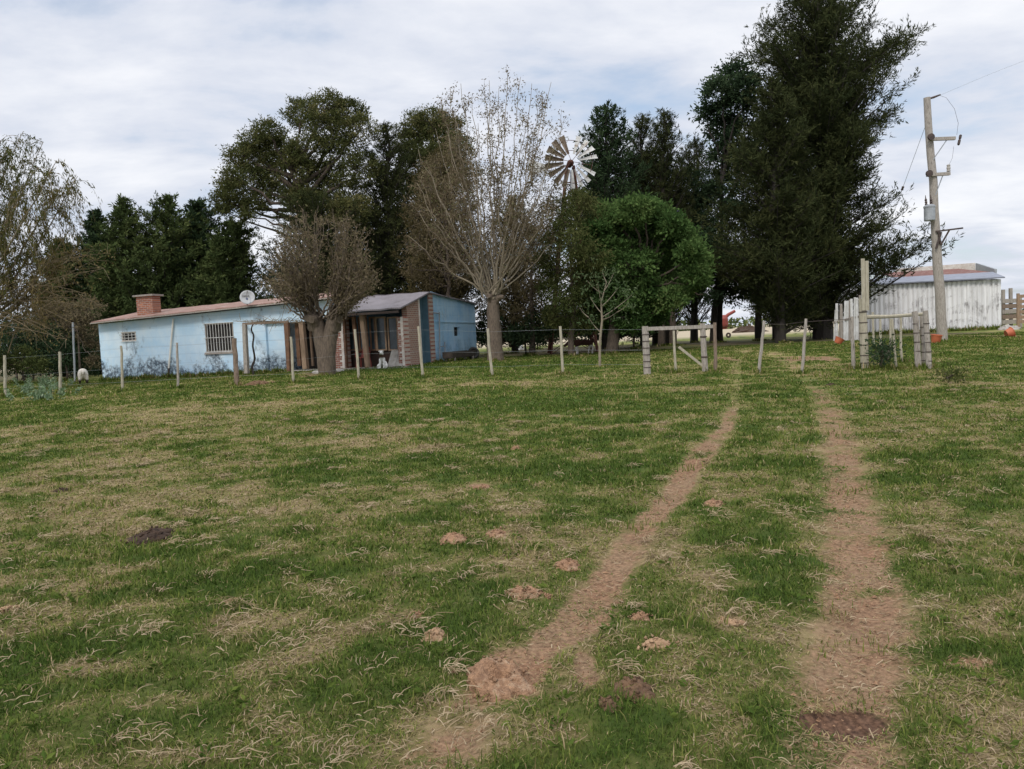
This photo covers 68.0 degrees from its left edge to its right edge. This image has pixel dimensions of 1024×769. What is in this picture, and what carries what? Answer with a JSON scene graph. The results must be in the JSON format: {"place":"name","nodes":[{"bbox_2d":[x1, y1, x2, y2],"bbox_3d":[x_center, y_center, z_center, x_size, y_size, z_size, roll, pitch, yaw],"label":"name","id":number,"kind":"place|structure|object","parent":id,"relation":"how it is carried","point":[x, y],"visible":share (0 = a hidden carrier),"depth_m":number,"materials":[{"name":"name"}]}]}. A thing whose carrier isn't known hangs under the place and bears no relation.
{"place":"outdoors","nodes":[
{"label":"outdoors","id":0,"kind":"place"},
{"bbox_2d":[0,324,1023,768],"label":"grass","id":1,"kind":"structure","parent":0,"point":[134,388],"depth_m":6.30,"materials":[{"name":"plant"}]},
{"bbox_2d":[0,318,1023,768],"bbox_3d":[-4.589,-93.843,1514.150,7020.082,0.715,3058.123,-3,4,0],"label":"ground","id":2,"kind":"structure","parent":0,"point":[854,718],"depth_m":4.76,"materials":[{"name":"plant"}]},
{"bbox_2d":[3,355,6,395],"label":"fence post","id":3,"kind":"object","parent":2,"relation":"on","point":[4,373],"visible":0.77,"depth_m":25.43,"materials":[{"name":"grey wood"}]},
{"bbox_2d":[0,305,55,380],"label":"bush","id":4,"kind":"object","parent":2,"relation":"on","point":[14,342],"visible":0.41,"depth_m":37.59,"materials":[{"name":"green plant"}]},
{"bbox_2d":[0,344,56,382],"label":"bush","id":5,"kind":"object","parent":2,"relation":"on","point":[21,364],"visible":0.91,"depth_m":35.14,"materials":[{"name":"green plant"}]},
{"bbox_2d":[5,373,82,400],"bbox_3d":[-18.905,-0.048,30.493,2.275,0.809,18.695,-5,4,-32],"label":"weed patch","id":6,"kind":"object","parent":2,"relation":"on","point":[42,390],"visible":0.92,"depth_m":24.95,"materials":[{"name":"green plant"}]},
{"bbox_2d":[0,325,100,379],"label":"bush","id":7,"kind":"object","parent":2,"relation":"on","point":[71,369],"visible":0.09,"depth_m":41.70,"materials":[{"name":"green plant"}]},
{"bbox_2d":[14,236,96,375],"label":"cypress tree","id":8,"kind":"object","parent":2,"relation":"on","point":[69,287],"visible":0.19,"depth_m":46.30,"materials":[{"name":"green plant"}]},
{"bbox_2d":[16,316,99,378],"bbox_3d":[-22.554,-1.786,38.239,5.333,3.305,3.715,-1,4,29],"label":"bush","id":9,"kind":"object","parent":2,"relation":"on","point":[67,356],"visible":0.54,"depth_m":37.43,"materials":[{"name":"green plant"}]},
{"bbox_2d":[58,352,61,389],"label":"fence post","id":10,"kind":"object","parent":2,"relation":"on","point":[60,369],"visible":0.69,"depth_m":25.79,"materials":[{"name":"grey wood"}]},
{"bbox_2d":[0,131,124,352],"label":"willow tree","id":11,"kind":"object","parent":2,"relation":"on","point":[8,281],"visible":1,"depth_m":26.84,"materials":[{"name":"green plant"}]},
{"bbox_2d":[22,293,110,379],"bbox_3d":[-21.289,-2.389,36.943,5.858,4.490,2.486,-1,4,27],"label":"bush","id":12,"kind":"object","parent":2,"relation":"on","point":[89,319],"visible":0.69,"depth_m":36.49,"materials":[{"name":"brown plant"}]},
{"bbox_2d":[72,322,75,380],"bbox_3d":[-19.804,-1.389,34.317,0.219,2.821,0.094,-3,4,0],"label":"metal pole","id":13,"kind":"object","parent":2,"relation":"on","point":[74,362],"visible":0.84,"depth_m":34.29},
{"bbox_2d":[77,368,87,383],"bbox_3d":[-18.169,-0.370,32.134,0.395,0.624,1.244,-5,4,-30],"label":"sheep","id":14,"kind":"object","parent":2,"relation":"on","point":[82,374],"visible":0.99,"depth_m":31.74},
{"bbox_2d":[55,207,126,374],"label":"cypress tree","id":15,"kind":"object","parent":2,"relation":"on","point":[92,236],"visible":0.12,"depth_m":47.23,"materials":[{"name":"green plant"}]},
{"bbox_2d":[120,346,123,389],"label":"fence post","id":16,"kind":"object","parent":2,"relation":"on","point":[121,365],"visible":0.85,"depth_m":25.02,"materials":[{"name":"grey wood"}]},
{"bbox_2d":[75,193,178,366],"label":"cypress tree","id":17,"kind":"object","parent":2,"relation":"on","point":[118,215],"visible":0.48,"depth_m":44.60,"materials":[{"name":"green plant"}]},
{"bbox_2d":[120,526,174,546],"bbox_3d":[-3.157,1.308,6.564,0.428,0.122,0.498,-3,4,0],"label":"dung pat","id":18,"kind":"object","parent":2,"relation":"on","point":[156,533],"visible":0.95,"depth_m":6.54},
{"bbox_2d":[100,190,215,323],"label":"cypress tree","id":19,"kind":"object","parent":2,"relation":"on","point":[167,224],"visible":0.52,"depth_m":45.53,"materials":[{"name":"green plant"}]},
{"bbox_2d":[176,343,178,384],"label":"fence post","id":20,"kind":"object","parent":2,"relation":"on","point":[177,360],"visible":0.84,"depth_m":24.80,"materials":[{"name":"grey wood"}]},
{"bbox_2d":[154,197,253,307],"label":"cypress tree","id":21,"kind":"object","parent":2,"relation":"on","point":[195,207],"visible":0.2,"depth_m":47.12,"materials":[{"name":"green plant"}]},
{"bbox_2d":[184,215,276,306],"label":"cypress tree","id":22,"kind":"object","parent":2,"relation":"on","point":[232,275],"visible":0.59,"depth_m":44.80,"materials":[{"name":"green plant"}]},
{"bbox_2d":[232,338,238,384],"bbox_3d":[-8.954,-0.675,24.567,0.189,1.652,0.179,0,5,40],"label":"fence post","id":23,"kind":"object","parent":2,"relation":"on","point":[235,360],"visible":0.84,"depth_m":24.51,"materials":[{"name":"brown wood"}]},
{"bbox_2d":[242,321,290,372],"bbox_3d":[-10.021,-1.553,30.974,3.065,2.088,1.401,-2,4,18],"label":"pergola","id":24,"kind":"object","parent":2,"relation":"on","point":[246,348],"visible":0.97,"depth_m":30.35,"materials":[{"name":"grey wood"}]},
{"bbox_2d":[234,309,307,374],"bbox_3d":[-9.444,-1.830,30.224,3.626,2.850,1.089,-2,4,19],"label":"vine","id":25,"kind":"object","parent":24,"relation":"attached to","point":[254,356],"visible":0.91,"depth_m":30.32,"materials":[{"name":"brown plant"}]},
{"bbox_2d":[90,292,477,378],"bbox_3d":[-10.207,-2.170,36.094,15.164,4.588,9.180,-2,4,17],"label":"farmhouse","id":26,"kind":"object","parent":2,"relation":"on","point":[431,315],"visible":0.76,"depth_m":32.53,"materials":[{"name":"blue paint"}]},
{"bbox_2d":[120,331,135,341],"bbox_3d":[-17.041,-2.133,33.815,0.897,0.442,0.198,-2,4,17],"label":"window","id":27,"kind":"structure","parent":26,"relation":"in","point":[131,336],"depth_m":33.83,"materials":[{"name":"white metal"}]},
{"bbox_2d":[204,322,234,354],"bbox_3d":[-12.473,-1.973,32.437,1.550,1.330,0.210,-2,4,17],"label":"window","id":28,"kind":"structure","parent":26,"relation":"in","point":[216,333],"depth_m":32.48,"materials":[{"name":"white metal"}]},
{"bbox_2d":[240,290,254,304],"bbox_3d":[-10.934,-3.535,31.222,0.636,0.675,0.511,0,4,36],"label":"satellite dish","id":29,"kind":"object","parent":26,"relation":"on","point":[247,297],"visible":1,"depth_m":31.18,"materials":[{"name":"metal"}]},
{"bbox_2d":[418,298,424,362],"bbox_3d":[-3.920,-1.864,32.087,0.040,3.869,0.927,-2,4,17],"label":"door","id":30,"kind":"structure","parent":26,"relation":"in","point":[420,300],"depth_m":32.36,"materials":[{"name":"blue paint"}]},
{"bbox_2d":[290,337,294,380],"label":"fence post","id":31,"kind":"object","parent":2,"relation":"on","point":[292,361],"visible":0.87,"depth_m":24.08,"materials":[{"name":"grey wood"}]},
{"bbox_2d":[202,85,386,288],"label":"gum tree","id":32,"kind":"object","parent":2,"relation":"on","point":[265,175],"visible":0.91,"depth_m":42.65,"materials":[{"name":"green plant"}]},
{"bbox_2d":[257,201,383,374],"bbox_3d":[-6.779,-3.418,27.129,5.042,6.321,4.110,-3,4,0],"label":"pollard tree","id":33,"kind":"object","parent":2,"relation":"on","point":[302,294],"visible":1,"depth_m":26.62,"materials":[{"name":"grey plant"}]},
{"bbox_2d":[250,181,390,299],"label":"casuarina tree","id":34,"kind":"object","parent":2,"relation":"on","point":[315,205],"visible":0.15,"depth_m":41.26,"materials":[{"name":"green plant"}]},
{"bbox_2d":[354,329,359,377],"bbox_3d":[-4.977,-0.917,24.407,0.128,1.724,0.099,-3,4,0],"label":"fence post","id":35,"kind":"object","parent":2,"relation":"on","point":[357,354],"visible":0.83,"depth_m":24.37,"materials":[{"name":"grey wood"}]},
{"bbox_2d":[10,364,642,388],"bbox_3d":[-6.515,-0.317,24.001,21.202,0.161,1.449,-2,4,12],"label":"fence wire","id":36,"kind":"object","parent":35,"relation":"attached to","point":[498,366],"visible":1,"depth_m":22.30,"materials":[{"name":"metal"}]},
{"bbox_2d":[254,207,492,302],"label":"broadleaf tree","id":37,"kind":"object","parent":2,"relation":"on","point":[473,290],"visible":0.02,"depth_m":46.71,"materials":[{"name":"green plant"}]},
{"bbox_2d":[377,350,387,368],"bbox_3d":[-5.011,-0.988,29.727,0.586,0.720,0.415,-6,5,-37],"label":"dog","id":38,"kind":"object","parent":2,"relation":"on","point":[382,362],"visible":0.88,"depth_m":29.59},
{"bbox_2d":[345,120,434,294],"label":"casuarina tree","id":39,"kind":"object","parent":2,"relation":"on","point":[392,224],"visible":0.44,"depth_m":43.57,"materials":[{"name":"green plant"}]},
{"bbox_2d":[387,350,398,366],"bbox_3d":[-4.737,-1.028,30.293,0.330,0.713,0.550,-2,4,17],"label":"leaning slab","id":40,"kind":"object","parent":2,"relation":"on","point":[393,358],"depth_m":30.28,"materials":[{"name":"concrete"}]},
{"bbox_2d":[417,326,423,375],"bbox_3d":[-2.874,-0.974,23.893,0.138,1.725,0.091,-3,4,0],"label":"fence post","id":41,"kind":"object","parent":2,"relation":"on","point":[420,349],"visible":0.88,"depth_m":23.85,"materials":[{"name":"grey wood"}]},
{"bbox_2d":[421,627,446,641],"bbox_3d":[-0.431,1.367,4.163,0.156,0.069,0.201,-3,4,0],"label":"soil mound","id":42,"kind":"object","parent":2,"relation":"on","point":[436,632],"visible":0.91,"depth_m":4.13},
{"bbox_2d":[389,103,486,288],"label":"gum tree","id":43,"kind":"object","parent":2,"relation":"on","point":[424,124],"visible":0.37,"depth_m":45.66,"materials":[{"name":"green plant"}]},
{"bbox_2d":[392,144,491,325],"bbox_3d":[-3.624,-6.862,39.646,5.327,11.137,5.240,-3,4,0],"label":"casuarina tree","id":44,"kind":"object","parent":2,"relation":"on","point":[458,294],"visible":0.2,"depth_m":39.02,"materials":[{"name":"green plant"}]},
{"bbox_2d":[393,143,499,296],"bbox_3d":[-3.084,-6.550,36.551,5.236,10.790,4.316,-2,4,15],"label":"broadleaf tree","id":45,"kind":"object","parent":2,"relation":"on","point":[447,279],"visible":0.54,"depth_m":36.39,"materials":[{"name":"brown plant"}]},
{"bbox_2d":[437,532,469,544],"bbox_3d":[-0.457,1.214,6.011,0.290,0.083,0.276,-3,4,0],"label":"soil mound","id":46,"kind":"object","parent":2,"relation":"on","point":[449,536],"visible":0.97,"depth_m":5.95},
{"bbox_2d":[442,350,475,361],"bbox_3d":[-2.320,-1.257,33.781,0.490,0.473,2.595,-1,4,21],"label":"feed trough","id":47,"kind":"object","parent":2,"relation":"on","point":[457,354],"visible":0.84,"depth_m":33.26,"materials":[{"name":"grey wood"}]},
{"bbox_2d":[401,65,570,360],"bbox_3d":[-1.029,-6.913,30.927,7.119,12.040,5.610,-3,4,0],"label":"willow tree","id":48,"kind":"object","parent":2,"relation":"on","point":[492,292],"visible":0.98,"depth_m":31.05,"materials":[{"name":"grey plant"}]},
{"bbox_2d":[486,328,493,375],"bbox_3d":[-0.659,-0.907,22.881,0.146,1.568,0.095,-3,4,0],"label":"fence post","id":49,"kind":"object","parent":2,"relation":"on","point":[489,350],"visible":0.84,"depth_m":22.85,"materials":[{"name":"grey wood"}]},
{"bbox_2d":[475,300,513,346],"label":"bush","id":50,"kind":"object","parent":2,"relation":"on","point":[482,324],"visible":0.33,"depth_m":41.45,"materials":[{"name":"green plant"}]},
{"bbox_2d":[452,655,542,703],"bbox_3d":[-0.073,1.377,3.577,0.440,0.121,0.480,-3,4,0],"label":"soil mound","id":51,"kind":"object","parent":2,"relation":"on","point":[502,677],"visible":0.97,"depth_m":3.50,"materials":[{"name":"soil"}]},
{"bbox_2d":[486,527,508,537],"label":"soil mound","id":52,"kind":"object","parent":2,"relation":"on","point":[498,532],"visible":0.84,"depth_m":6.14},
{"bbox_2d":[0,348,1023,768],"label":"dead grass stems","id":53,"kind":"object","parent":2,"relation":"on","point":[456,666],"visible":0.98,"depth_m":4.60,"materials":[{"name":"plant"}]},
{"bbox_2d":[505,585,543,599],"bbox_3d":[0.080,1.284,4.708,0.276,0.089,0.258,-4,4,-21],"label":"soil mound","id":54,"kind":"object","parent":2,"relation":"on","point":[530,590],"visible":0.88,"depth_m":4.66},
{"bbox_2d":[475,191,577,351],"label":"casuarina tree","id":55,"kind":"object","parent":2,"relation":"on","point":[522,302],"visible":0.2,"depth_m":43.07,"materials":[{"name":"green plant"}]},
{"bbox_2d":[491,195,568,353],"bbox_3d":[1.173,-5.304,36.398,4.966,7.918,4.476,-3,4,0],"label":"broadleaf tree","id":56,"kind":"object","parent":2,"relation":"on","point":[531,290],"visible":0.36,"depth_m":36.32,"materials":[{"name":"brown plant"}]},
{"bbox_2d":[502,304,568,353],"bbox_3d":[1.382,-2.693,37.075,3.103,2.602,4.112,-1,4,23],"label":"bush","id":57,"kind":"object","parent":2,"relation":"on","point":[522,334],"visible":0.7,"depth_m":36.38,"materials":[{"name":"green plant"}]},
{"bbox_2d":[476,329,599,348],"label":"bush","id":58,"kind":"object","parent":2,"relation":"on","point":[479,340],"visible":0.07,"depth_m":51.45,"materials":[{"name":"green plant"}]},
{"bbox_2d":[559,326,563,370],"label":"fence post","id":59,"kind":"object","parent":2,"relation":"on","point":[561,348],"visible":0.87,"depth_m":22.41,"materials":[{"name":"grey wood"}]},
{"bbox_2d":[528,135,597,353],"bbox_3d":[2.772,-6.959,38.350,3.406,10.812,2.844,-3,4,0],"label":"windmill","id":60,"kind":"object","parent":2,"relation":"on","point":[566,171],"visible":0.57,"depth_m":37.60,"materials":[{"name":"metal"}]},
{"bbox_2d":[553,557,580,571],"bbox_3d":[0.382,1.248,5.262,0.221,0.074,0.252,-3,4,0],"label":"soil mound","id":61,"kind":"object","parent":2,"relation":"on","point":[567,564],"visible":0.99,"depth_m":5.23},
{"bbox_2d":[526,180,615,354],"bbox_3d":[2.651,-4.967,31.862,4.160,7.684,5.035,-3,4,0],"label":"broadleaf tree","id":62,"kind":"object","parent":2,"relation":"on","point":[571,246],"visible":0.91,"depth_m":31.80,"materials":[{"name":"green plant"}]},
{"bbox_2d":[539,293,608,342],"bbox_3d":[3.442,-3.206,38.657,4.443,3.220,2.840,-3,4,0],"label":"bush","id":63,"kind":"object","parent":2,"relation":"on","point":[586,334],"visible":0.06,"depth_m":38.54,"materials":[{"name":"green plant"}]},
{"bbox_2d":[564,339,594,353],"bbox_3d":[3.020,-1.693,33.961,1.445,0.672,0.323,-3,4,-8],"label":"bench","id":64,"kind":"object","parent":2,"relation":"on","point":[578,342],"visible":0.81,"depth_m":33.85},
{"bbox_2d":[569,257,640,365],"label":"sapling tree","id":65,"kind":"object","parent":2,"relation":"on","point":[601,325],"visible":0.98,"depth_m":24.57,"materials":[{"name":"grey plant"}]},
{"bbox_2d":[598,695,622,712],"bbox_3d":[0.414,1.361,3.237,0.128,0.057,0.127,-1,4,23],"label":"soil mound","id":66,"kind":"object","parent":2,"relation":"on","point":[605,701],"visible":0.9,"depth_m":3.22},
{"bbox_2d":[568,100,660,348],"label":"cypress tree","id":67,"kind":"object","parent":2,"relation":"on","point":[606,153],"visible":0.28,"depth_m":41.71,"materials":[{"name":"green plant"}]},
{"bbox_2d":[604,309,658,346],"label":"bush","id":68,"kind":"object","parent":2,"relation":"on","point":[636,336],"visible":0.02,"depth_m":40.01,"materials":[{"name":"green plant"}]},
{"bbox_2d":[613,676,660,703],"bbox_3d":[0.541,1.338,3.341,0.223,0.078,0.244,-3,4,0],"label":"soil mound","id":69,"kind":"object","parent":2,"relation":"on","point":[638,684],"visible":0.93,"depth_m":3.33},
{"bbox_2d":[558,190,721,352],"bbox_3d":[5.650,-4.788,33.192,7.307,6.979,5.553,-3,4,0],"label":"broadleaf tree","id":70,"kind":"object","parent":2,"relation":"on","point":[637,227],"visible":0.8,"depth_m":31.88,"materials":[{"name":"green plant"}]},
{"bbox_2d":[627,611,653,620],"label":"soil mound","id":71,"kind":"object","parent":2,"relation":"on","point":[640,615],"visible":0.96,"depth_m":4.21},
{"bbox_2d":[578,149,727,344],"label":"broadleaf tree","id":72,"kind":"object","parent":2,"relation":"on","point":[694,182],"visible":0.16,"depth_m":45.67,"materials":[{"name":"green plant"}]},
{"bbox_2d":[632,634,679,651],"bbox_3d":[0.712,1.313,3.850,0.207,0.069,0.191,-6,5,-42],"label":"soil mound","id":73,"kind":"object","parent":2,"relation":"on","point":[649,642],"visible":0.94,"depth_m":3.83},
{"bbox_2d":[613,111,701,344],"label":"casuarina tree","id":74,"kind":"object","parent":2,"relation":"on","point":[642,127],"visible":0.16,"depth_m":44.78,"materials":[{"name":"green plant"}]},
{"bbox_2d":[673,331,676,369],"bbox_3d":[4.514,-0.845,21.031,0.089,1.293,0.080,-3,4,0],"label":"fence stake","id":75,"kind":"object","parent":2,"relation":"on","point":[674,354],"visible":0.81,"depth_m":21.00,"materials":[{"name":"grey wood"}]},
{"bbox_2d":[638,107,715,342],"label":"casuarina tree","id":76,"kind":"object","parent":2,"relation":"on","point":[664,134],"visible":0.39,"depth_m":43.42,"materials":[{"name":"green plant"}]},
{"bbox_2d":[642,323,712,373],"bbox_3d":[4.657,-0.931,21.115,2.057,1.482,0.232,-3,4,0],"label":"fence brace","id":77,"kind":"object","parent":2,"relation":"on","point":[702,327],"visible":0.89,"depth_m":21.03,"materials":[{"name":"grey wood"}]},
{"bbox_2d":[658,222,729,345],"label":"broadleaf tree","id":78,"kind":"object","parent":2,"relation":"on","point":[661,333],"visible":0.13,"depth_m":42.64,"materials":[{"name":"green plant"}]},
{"bbox_2d":[406,391,985,768],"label":"soil crumbs","id":79,"kind":"object","parent":2,"relation":"on","point":[815,744],"visible":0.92,"depth_m":3.89,"materials":[{"name":"soil"}]},
{"bbox_2d":[675,131,726,341],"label":"casuarina tree","id":80,"kind":"object","parent":2,"relation":"on","point":[694,312],"visible":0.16,"depth_m":48.31,"materials":[{"name":"green plant"}]},
{"bbox_2d":[703,498,725,506],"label":"soil mound","id":81,"kind":"object","parent":2,"relation":"on","point":[712,502],"visible":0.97,"depth_m":6.83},
{"bbox_2d":[713,322,716,369],"bbox_3d":[5.560,-0.961,20.782,0.119,1.472,0.114,-3,4,0],"label":"fence stake","id":82,"kind":"object","parent":2,"relation":"on","point":[715,343],"visible":0.82,"depth_m":20.74,"materials":[{"name":"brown wood"}]},
{"bbox_2d":[686,56,766,340],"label":"broadleaf tree","id":83,"kind":"object","parent":2,"relation":"on","point":[731,82],"visible":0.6,"depth_m":44.99,"materials":[{"name":"green plant"}]},
{"bbox_2d":[722,310,735,337],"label":"farm machine","id":84,"kind":"object","parent":2,"relation":"on","point":[725,320],"visible":0.63,"depth_m":61.54,"materials":[{"name":"red paint"}]},
{"bbox_2d":[717,616,748,626],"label":"soil mound","id":85,"kind":"object","parent":2,"relation":"on","point":[734,622],"visible":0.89,"depth_m":4.09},
{"bbox_2d":[697,235,800,342],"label":"broadleaf tree","id":86,"kind":"object","parent":2,"relation":"on","point":[732,296],"visible":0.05,"depth_m":44.78,"materials":[{"name":"green plant"}]},
{"bbox_2d":[732,324,766,332],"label":"brush heap","id":87,"kind":"object","parent":2,"relation":"on","point":[745,329],"visible":0.79,"depth_m":108.00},
{"bbox_2d":[480,308,1023,338],"bbox_3d":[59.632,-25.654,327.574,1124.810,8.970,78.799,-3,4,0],"label":"distant hedgerow","id":88,"kind":"object","parent":2,"relation":"on","point":[737,320],"visible":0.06,"depth_m":324.39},
{"bbox_2d":[758,321,765,372],"bbox_3d":[6.492,-0.910,19.774,0.273,1.483,0.084,-3,4,0],"label":"fence stake","id":89,"kind":"object","parent":2,"relation":"on","point":[761,345],"visible":0.81,"depth_m":19.74,"materials":[{"name":"grey wood"}]},
{"bbox_2d":[703,73,869,342],"bbox_3d":[12.736,-8.540,36.905,7.069,13.178,5.998,-5,4,-27],"label":"casuarina tree","id":90,"kind":"object","parent":2,"relation":"on","point":[769,276],"visible":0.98,"depth_m":36.50,"materials":[{"name":"green plant"}]},
{"bbox_2d":[801,319,806,371],"bbox_3d":[7.393,-0.913,19.218,0.212,1.500,0.088,-3,4,0],"label":"fence stake","id":91,"kind":"object","parent":2,"relation":"on","point":[804,345],"visible":0.84,"depth_m":19.19,"materials":[{"name":"grey wood"}]},
{"bbox_2d":[691,0,965,339],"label":"casuarina tree","id":92,"kind":"object","parent":2,"relation":"on","point":[827,81],"visible":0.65,"depth_m":38.33,"materials":[{"name":"green plant"}]},
{"bbox_2d":[833,295,861,340],"bbox_3d":[15.785,-3.133,35.496,0.214,2.357,1.816,-5,4,-27],"label":"plank fence","id":93,"kind":"object","parent":2,"relation":"on","point":[844,331],"visible":0.45,"depth_m":35.63,"materials":[{"name":"white wood"}]},
{"bbox_2d":[850,316,855,368],"bbox_3d":[8.858,-1.025,19.724,0.126,1.482,0.108,-3,4,0],"label":"corner post","id":94,"kind":"object","parent":2,"relation":"on","point":[852,340],"visible":0.85,"depth_m":19.69,"materials":[{"name":"grey wood"}]},
{"bbox_2d":[858,258,868,368],"bbox_3d":[9.046,-1.753,19.530,0.223,2.938,0.235,-3,4,0],"label":"tall post","id":95,"kind":"object","parent":2,"relation":"on","point":[862,312],"visible":0.88,"depth_m":19.46,"materials":[{"name":"brown wood"}]},
{"bbox_2d":[867,312,922,318],"bbox_3d":[9.919,-1.780,19.618,1.650,0.120,0.191,-3,4,-8],"label":"corner rail","id":96,"kind":"object","parent":95,"relation":"attached to","point":[890,316],"visible":0.84,"depth_m":19.52,"materials":[{"name":"brown wood"}]},
{"bbox_2d":[846,330,913,368],"bbox_3d":[9.738,-0.851,20.243,1.740,1.227,4.149,-1,4,28],"label":"bush","id":97,"kind":"object","parent":2,"relation":"on","point":[885,350],"visible":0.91,"depth_m":19.02,"materials":[{"name":"green plant"}]},
{"bbox_2d":[891,319,896,367],"bbox_3d":[9.577,-0.948,18.999,0.149,1.398,0.066,-3,4,0],"label":"corner stake","id":98,"kind":"object","parent":2,"relation":"on","point":[893,332],"visible":0.78,"depth_m":18.97,"materials":[{"name":"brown wood"}]},
{"bbox_2d":[911,311,921,367],"bbox_3d":[10.191,-1.064,19.087,0.231,1.570,0.173,-3,4,0],"label":"corner post","id":99,"kind":"object","parent":2,"relation":"on","point":[917,347],"visible":0.94,"depth_m":19.04,"materials":[{"name":"grey wood"}]},
{"bbox_2d":[919,316,924,363],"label":"corner post","id":100,"kind":"object","parent":2,"relation":"on","point":[922,341],"visible":0.82,"depth_m":19.09,"materials":[{"name":"grey wood"}]},
{"bbox_2d":[841,263,1004,331],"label":"shed","id":101,"kind":"structure","parent":2,"relation":"on","point":[973,294],"depth_m":44.88,"materials":[{"name":"metal"}]},
{"bbox_2d":[923,310,931,368],"bbox_3d":[10.246,-1.038,18.694,0.220,1.578,0.156,-3,4,0],"label":"corner post","id":102,"kind":"object","parent":2,"relation":"on","point":[928,351],"visible":0.95,"depth_m":18.65,"materials":[{"name":"grey wood"}]},
{"bbox_2d":[923,94,962,339],"bbox_3d":[16.841,-6.375,29.769,1.530,9.882,0.552,-3,4,-8],"label":"power pole","id":103,"kind":"object","parent":2,"relation":"on","point":[931,212],"visible":0.97,"depth_m":29.66,"materials":[{"name":"concrete"}]},
{"bbox_2d":[927,361,984,383],"bbox_3d":[9.728,-0.026,16.522,1.219,1.036,3.104,0,5,38],"label":"bush","id":104,"kind":"object","parent":2,"relation":"on","point":[949,376],"visible":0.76,"depth_m":15.86,"materials":[{"name":"green plant"}]},
{"bbox_2d":[1001,288,1021,326],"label":"loading pen","id":105,"kind":"object","parent":2,"relation":"on","point":[1010,311],"visible":0.64,"depth_m":46.91,"materials":[{"name":"grey wood"}]},
{"bbox_2d":[1016,293,1023,326],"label":"slatted ramp","id":106,"kind":"structure","parent":2,"relation":"on","point":[1018,310],"depth_m":44.35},
{"bbox_2d":[0,0,1023,353],"label":"sky","id":107,"kind":"structure","parent":0,"point":[136,98],"materials":[{"name":"white"}]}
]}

